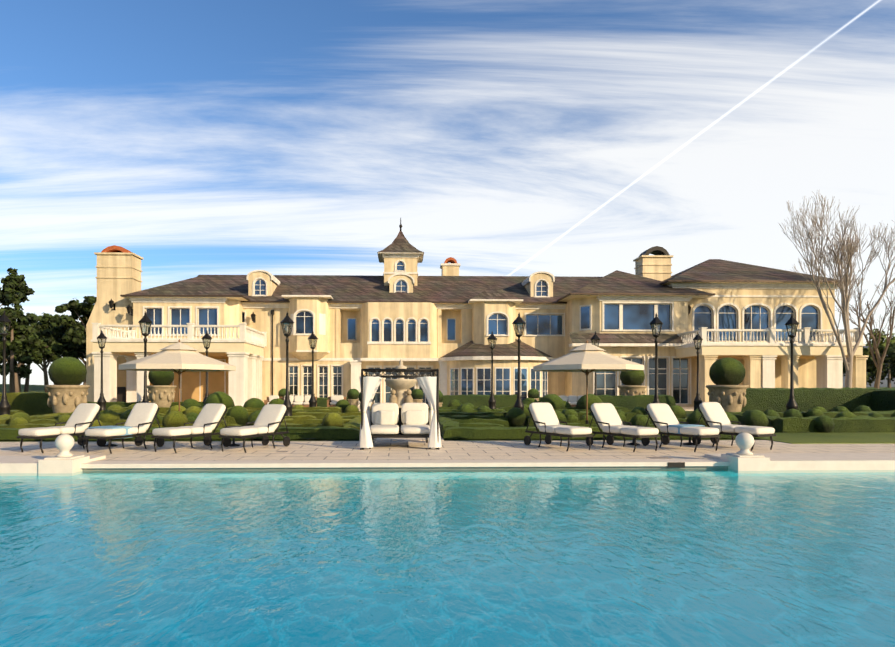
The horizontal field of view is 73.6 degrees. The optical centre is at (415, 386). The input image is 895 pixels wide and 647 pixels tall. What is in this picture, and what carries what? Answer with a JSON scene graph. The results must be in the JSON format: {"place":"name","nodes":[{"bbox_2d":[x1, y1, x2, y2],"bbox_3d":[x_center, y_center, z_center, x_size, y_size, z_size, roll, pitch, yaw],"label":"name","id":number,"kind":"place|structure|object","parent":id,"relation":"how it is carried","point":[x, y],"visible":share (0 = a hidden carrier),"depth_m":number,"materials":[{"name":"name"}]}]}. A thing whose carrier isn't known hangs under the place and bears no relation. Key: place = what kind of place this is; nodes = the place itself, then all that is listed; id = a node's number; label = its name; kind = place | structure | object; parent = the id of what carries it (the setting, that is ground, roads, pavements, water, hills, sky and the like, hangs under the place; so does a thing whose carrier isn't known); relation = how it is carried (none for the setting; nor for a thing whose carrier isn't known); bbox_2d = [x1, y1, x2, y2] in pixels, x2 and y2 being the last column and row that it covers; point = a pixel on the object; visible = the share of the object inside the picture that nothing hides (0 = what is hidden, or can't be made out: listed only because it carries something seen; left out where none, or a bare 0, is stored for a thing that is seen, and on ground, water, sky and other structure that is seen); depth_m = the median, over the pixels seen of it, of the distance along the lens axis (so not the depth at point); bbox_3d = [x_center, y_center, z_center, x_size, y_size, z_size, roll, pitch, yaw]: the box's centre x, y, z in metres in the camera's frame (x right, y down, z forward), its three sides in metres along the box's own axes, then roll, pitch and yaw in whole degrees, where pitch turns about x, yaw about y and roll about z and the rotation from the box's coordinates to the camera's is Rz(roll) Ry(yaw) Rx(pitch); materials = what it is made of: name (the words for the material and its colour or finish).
{"place":"outdoors","nodes":[
{"label":"outdoors","id":0,"kind":"place"},
{"bbox_2d":[0,387,894,441],"bbox_3d":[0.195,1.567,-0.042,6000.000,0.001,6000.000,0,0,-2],"label":"ground","id":1,"kind":"structure","parent":0,"point":[688,413],"depth_m":17.62,"materials":[{"name":"green plant"}]},
{"bbox_2d":[0,311,798,424],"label":"lamp posts","id":2,"kind":"object","parent":1,"relation":"on","point":[5,406],"visible":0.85,"depth_m":24.18,"materials":[{"name":"metal"}]},
{"bbox_2d":[243,308,564,402],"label":"house wall","id":3,"kind":"structure","parent":1,"relation":"on","point":[553,346],"depth_m":46.81,"materials":[{"name":"paint"}]},
{"bbox_2d":[0,432,894,473],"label":"deck","id":4,"kind":"structure","parent":1,"relation":"on","point":[64,453],"depth_m":13.09,"materials":[{"name":"stone"}]},
{"bbox_2d":[17,339,775,453],"bbox_3d":[1.042,-0.015,26.976,21.471,3.115,26.528,0,0,-2],"label":"furniture","id":5,"kind":"object","parent":4,"relation":"on","point":[394,420],"visible":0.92,"depth_m":15.08,"materials":[{"name":"fabric"}]},
{"bbox_2d":[0,387,894,439],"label":"hedges","id":6,"kind":"object","parent":1,"relation":"on","point":[454,422],"visible":0.42,"depth_m":23.42,"materials":[{"name":"green plant"}]},
{"bbox_2d":[0,191,894,392],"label":"trees","id":7,"kind":"object","parent":1,"relation":"on","point":[30,338],"visible":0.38,"depth_m":58.06,"materials":[{"name":"green plant"}]},
{"bbox_2d":[9,357,894,432],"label":"topiary","id":8,"kind":"object","parent":1,"relation":"on","point":[73,371],"visible":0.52,"depth_m":25.43,"materials":[{"name":"green plant"}]},
{"bbox_2d":[357,406,693,440],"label":"paths","id":9,"kind":"structure","parent":1,"relation":"on","point":[423,439],"depth_m":17.48,"materials":[{"name":"stone"}]},
{"bbox_2d":[86,301,132,401],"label":"house wall","id":10,"kind":"structure","parent":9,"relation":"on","point":[102,313],"depth_m":44.82,"materials":[{"name":"paint"}]},
{"bbox_2d":[133,299,242,337],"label":"house wall","id":11,"kind":"structure","parent":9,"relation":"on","point":[230,311],"depth_m":44.56,"materials":[{"name":"paint"}]},
{"bbox_2d":[45,385,748,412],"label":"planters","id":12,"kind":"object","parent":9,"relation":"on","point":[71,398],"visible":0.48,"depth_m":26.26,"materials":[{"name":"stone"}]},
{"bbox_2d":[385,359,416,407],"bbox_3d":[-0.752,0.047,29.943,3.000,2.980,3.000,0,0,-2],"label":"fountain","id":13,"kind":"object","parent":9,"relation":"on","point":[401,391],"visible":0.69,"depth_m":29.49,"materials":[{"name":"stone"}]},
{"bbox_2d":[91,218,868,405],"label":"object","id":14,"kind":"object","parent":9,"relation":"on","point":[243,353],"visible":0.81,"depth_m":44.74,"materials":[{"name":"paint"}]},
{"bbox_2d":[97,255,140,300],"bbox_3d":[-22.706,-4.195,45.665,2.633,11.464,1.600,0,0,-2],"label":"chimney","id":15,"kind":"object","parent":14,"relation":"on","point":[109,289],"depth_m":44.87,"materials":[{"name":"paint"}]},
{"bbox_2d":[248,272,277,295],"bbox_3d":[-12.408,-7.981,48.990,1.813,2.231,3.500,0,0,-2],"label":"dormer","id":16,"kind":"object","parent":14,"relation":"on","point":[271,285],"depth_m":47.25,"materials":[{"name":"paint"}]},
{"bbox_2d":[289,297,328,351],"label":"house wall","id":17,"kind":"structure","parent":14,"relation":"on","point":[316,305],"depth_m":45.55,"materials":[{"name":"paint"}]},
{"bbox_2d":[361,302,436,357],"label":"house wall","id":18,"kind":"structure","parent":14,"relation":"on","point":[393,311],"depth_m":45.85,"materials":[{"name":"paint"}]},
{"bbox_2d":[384,258,416,285],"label":"house wall","id":19,"kind":"structure","parent":14,"relation":"on","point":[389,264],"depth_m":49.93,"materials":[{"name":"paint"}]},
{"bbox_2d":[389,275,412,292],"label":"dormer","id":20,"kind":"structure","parent":14,"relation":"on","point":[408,279],"depth_m":48.34,"materials":[{"name":"paint"}]},
{"bbox_2d":[442,266,458,275],"bbox_3d":[3.104,-9.837,54.204,1.489,2.194,1.300,0,0,-2],"label":"chimney","id":21,"kind":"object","parent":14,"relation":"on","point":[450,270],"depth_m":53.56,"materials":[{"name":"paint"}]},
{"bbox_2d":[524,273,552,296],"bbox_3d":[10.036,-7.981,49.587,1.813,2.231,3.500,0,0,-2],"label":"dormer","id":22,"kind":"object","parent":14,"relation":"on","point":[530,287],"depth_m":47.84,"materials":[{"name":"paint"}]},
{"bbox_2d":[635,257,670,280],"bbox_3d":[20.371,-8.206,51.312,2.417,5.486,1.600,0,0,-2],"label":"chimney","id":23,"kind":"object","parent":14,"relation":"on","point":[656,268],"depth_m":50.52,"materials":[{"name":"paint"}]},
{"bbox_2d":[447,360,547,396],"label":"house wall","id":24,"kind":"structure","parent":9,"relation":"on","point":[459,364],"depth_m":44.11,"materials":[{"name":"paint"}]},
{"bbox_2d":[472,301,514,344],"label":"house wall","id":25,"kind":"structure","parent":24,"relation":"on","point":[481,311],"depth_m":45.70,"materials":[{"name":"paint"}]},
{"bbox_2d":[565,297,687,406],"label":"house wall","id":26,"kind":"structure","parent":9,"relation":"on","point":[575,383],"depth_m":44.30,"materials":[{"name":"paint"}]},
{"bbox_2d":[688,288,834,406],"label":"house wall","id":27,"kind":"structure","parent":1,"relation":"on","point":[806,373],"depth_m":45.19,"materials":[{"name":"paint"}]},
{"bbox_2d":[0,341,894,392],"bbox_3d":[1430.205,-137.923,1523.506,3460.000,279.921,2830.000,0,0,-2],"label":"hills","id":28,"kind":"structure","parent":0,"point":[37,388],"depth_m":132.28,"materials":[{"name":"green plant"}]},
{"bbox_2d":[0,0,894,384],"label":"sky","id":29,"kind":"structure","parent":0,"point":[192,138],"materials":[{"name":"blue"}]},
{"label":"pool","id":30,"kind":"structure","parent":0,"visible":0},
{"bbox_2d":[0,468,894,646],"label":"pool water","id":31,"kind":"structure","parent":30,"relation":"in","point":[697,557],"depth_m":5.78,"materials":[{"name":"blue liquid"}]}
]}

